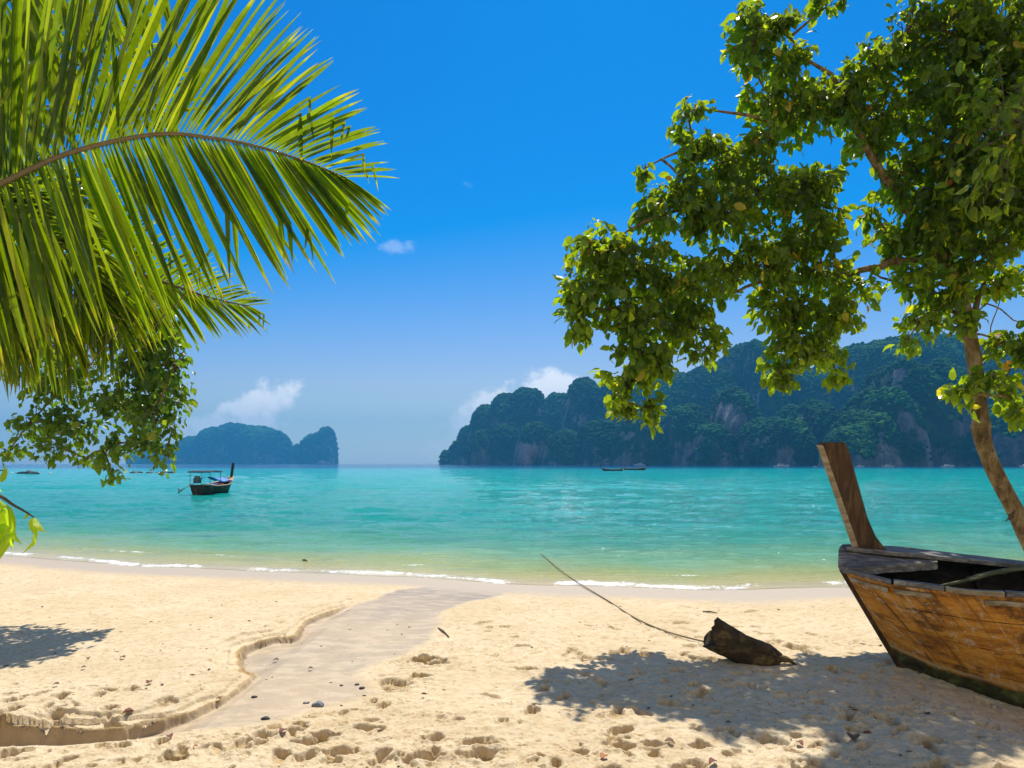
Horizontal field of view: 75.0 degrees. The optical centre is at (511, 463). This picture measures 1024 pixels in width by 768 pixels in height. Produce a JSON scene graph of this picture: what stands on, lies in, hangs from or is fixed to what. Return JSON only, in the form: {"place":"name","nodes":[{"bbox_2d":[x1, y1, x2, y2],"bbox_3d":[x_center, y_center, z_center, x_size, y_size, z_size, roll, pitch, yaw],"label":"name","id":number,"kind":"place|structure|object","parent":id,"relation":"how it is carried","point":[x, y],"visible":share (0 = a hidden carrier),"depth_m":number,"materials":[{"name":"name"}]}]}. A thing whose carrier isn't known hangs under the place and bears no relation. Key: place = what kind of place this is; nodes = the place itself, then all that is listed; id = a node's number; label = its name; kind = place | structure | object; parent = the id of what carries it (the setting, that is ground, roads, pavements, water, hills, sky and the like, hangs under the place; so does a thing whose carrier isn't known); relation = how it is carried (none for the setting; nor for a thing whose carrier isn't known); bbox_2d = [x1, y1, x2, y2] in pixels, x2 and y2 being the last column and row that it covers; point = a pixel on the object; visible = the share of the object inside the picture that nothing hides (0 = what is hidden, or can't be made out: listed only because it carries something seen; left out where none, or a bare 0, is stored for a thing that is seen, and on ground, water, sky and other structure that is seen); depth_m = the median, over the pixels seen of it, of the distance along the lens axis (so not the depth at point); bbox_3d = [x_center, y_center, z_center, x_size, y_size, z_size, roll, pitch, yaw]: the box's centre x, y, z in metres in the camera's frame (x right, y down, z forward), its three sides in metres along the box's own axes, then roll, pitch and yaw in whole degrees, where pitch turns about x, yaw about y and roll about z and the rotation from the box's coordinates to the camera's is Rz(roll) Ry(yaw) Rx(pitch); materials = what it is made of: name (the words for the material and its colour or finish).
{"place":"outdoors","nodes":[
{"label":"outdoors","id":0,"kind":"place"},
{"bbox_2d":[127,430,338,463],"bbox_3d":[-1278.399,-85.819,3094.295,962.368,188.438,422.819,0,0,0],"label":"distant island","id":1,"kind":"structure","parent":0,"point":[266,457],"depth_m":2931.20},
{"bbox_2d":[126,422,338,463],"bbox_3d":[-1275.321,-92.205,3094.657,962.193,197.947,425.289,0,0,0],"label":"forest","id":2,"kind":"object","parent":1,"relation":"on","point":[263,436],"visible":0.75,"depth_m":2950.92,"materials":[{"name":"green plant"}]},
{"bbox_2d":[0,556,1023,767],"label":"sand beach","id":3,"kind":"structure","parent":0,"point":[522,704],"depth_m":6.68,"materials":[{"name":"beige sand"}]},
{"bbox_2d":[0,466,48,558],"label":"leafy shrub","id":4,"kind":"object","parent":3,"relation":"on","point":[8,536],"visible":1,"depth_m":3.10,"materials":[{"name":"green plant"}]},
{"bbox_2d":[0,0,198,487],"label":"broadleaf tree","id":5,"kind":"object","parent":3,"relation":"on","point":[145,407],"visible":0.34,"depth_m":9.82,"materials":[{"name":"green plant"}]},
{"bbox_2d":[122,707,133,713],"bbox_3d":[-3.263,2.107,5.675,0.078,0.040,0.070,0,0,0],"label":"fallen leaf","id":6,"kind":"object","parent":3,"relation":"on","point":[128,709],"visible":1,"depth_m":5.68,"materials":[{"name":"brown plant"}]},
{"bbox_2d":[0,0,395,405],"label":"coconut palm","id":7,"kind":"object","parent":3,"relation":"on","point":[43,276],"visible":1,"depth_m":4.03,"materials":[{"name":"green plant"}]},
{"bbox_2d":[311,700,323,706],"bbox_3d":[-1.725,2.146,5.942,0.113,0.062,0.091,0,0,0],"label":"pebble","id":8,"kind":"object","parent":3,"relation":"on","point":[318,703],"visible":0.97,"depth_m":5.91,"materials":[{"name":"grey stone"}]},
{"bbox_2d":[412,671,420,677],"bbox_3d":[-0.980,2.164,6.846,0.091,0.063,0.073,0,0,0],"label":"sand clod","id":9,"kind":"object","parent":3,"relation":"on","point":[416,674],"visible":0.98,"depth_m":6.82,"materials":[{"name":"beige sand"}]},
{"bbox_2d":[418,652,429,660],"bbox_3d":[-0.997,2.176,7.538,0.133,0.102,0.108,0,0,0],"label":"sand clod","id":10,"kind":"object","parent":3,"relation":"on","point":[423,656],"visible":1,"depth_m":7.50,"materials":[{"name":"beige sand"}]},
{"bbox_2d":[4,601,1023,767],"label":"beach debris","id":11,"kind":"object","parent":3,"relation":"on","point":[444,689],"visible":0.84,"depth_m":6.42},
{"bbox_2d":[600,752,607,758],"bbox_3d":[0.665,2.112,4.821,0.061,0.035,0.067,0,0,0],"label":"fallen leaf","id":12,"kind":"object","parent":3,"relation":"on","point":[602,755],"visible":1,"depth_m":4.81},
{"bbox_2d":[526,539,702,641],"bbox_3d":[1.229,2.318,14.946,0.350,0.285,13.672,0,0,-8],"label":"mooring rope","id":13,"kind":"object","parent":3,"relation":"on","point":[625,611],"visible":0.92,"depth_m":9.89,"materials":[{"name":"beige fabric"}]},
{"bbox_2d":[703,617,796,665],"bbox_3d":[2.618,1.999,7.380,0.996,0.571,0.323,0,0,8],"label":"driftwood log","id":14,"kind":"object","parent":3,"relation":"on","point":[728,641],"visible":0.93,"depth_m":7.28,"materials":[{"name":"brown wood"}]},
{"bbox_2d":[552,0,1023,550],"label":"shade tree","id":15,"kind":"object","parent":3,"relation":"on","point":[966,180],"visible":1,"depth_m":9.13,"materials":[{"name":"green plant"}]},
{"bbox_2d":[847,732,859,739],"bbox_3d":[2.647,2.115,5.171,0.098,0.052,0.095,0,0,-22],"label":"fallen leaf","id":16,"kind":"object","parent":3,"relation":"on","point":[854,736],"visible":1,"depth_m":5.15,"materials":[{"name":"plant"}]},
{"bbox_2d":[816,442,1023,707],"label":"longtail boat","id":17,"kind":"object","parent":3,"relation":"on","point":[956,619],"visible":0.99,"depth_m":6.66,"materials":[{"name":"brown wood"}]},
{"bbox_2d":[0,464,1023,589],"bbox_3d":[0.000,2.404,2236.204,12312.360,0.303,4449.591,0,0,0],"label":"sea water","id":18,"kind":"structure","parent":0,"point":[685,527],"depth_m":28.43,"materials":[{"name":"teal liquid"}]},
{"bbox_2d":[178,463,234,494],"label":"longtail boat","id":19,"kind":"object","parent":18,"relation":"on","point":[222,485],"visible":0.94,"depth_m":51.76,"materials":[{"name":"brown wood"}]},
{"bbox_2d":[315,461,329,463],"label":"motor boat","id":20,"kind":"object","parent":18,"relation":"on","point":[322,462],"visible":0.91,"depth_m":2395.73,"materials":[{"name":"white paint"}]},
{"bbox_2d":[600,465,627,470],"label":"longtail boat","id":21,"kind":"object","parent":18,"relation":"on","point":[604,469],"visible":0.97,"depth_m":215.98,"materials":[{"name":"brown wood"}]},
{"bbox_2d":[619,464,647,469],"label":"longtail boat","id":22,"kind":"object","parent":18,"relation":"on","point":[625,468],"visible":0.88,"depth_m":244.90,"materials":[{"name":"brown wood"}]},
{"bbox_2d":[774,464,788,466],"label":"motor boat","id":23,"kind":"object","parent":18,"relation":"on","point":[781,465],"visible":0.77,"depth_m":444.17,"materials":[{"name":"white paint"}]},
{"bbox_2d":[0,0,1023,463],"label":"sky","id":24,"kind":"structure","parent":0,"point":[508,127],"materials":[{"name":"blue"}]},
{"bbox_2d":[439,335,1023,466],"bbox_3d":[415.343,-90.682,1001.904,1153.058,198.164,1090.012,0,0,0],"label":"limestone headland","id":25,"kind":"structure","parent":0,"point":[939,423],"depth_m":804.64,"materials":[{"name":"green plant"}]},
{"bbox_2d":[438,331,1023,462],"bbox_3d":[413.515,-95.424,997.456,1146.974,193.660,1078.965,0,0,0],"label":"forest","id":26,"kind":"object","parent":25,"relation":"on","point":[864,419],"visible":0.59,"depth_m":822.89,"materials":[{"name":"green plant"}]}
]}

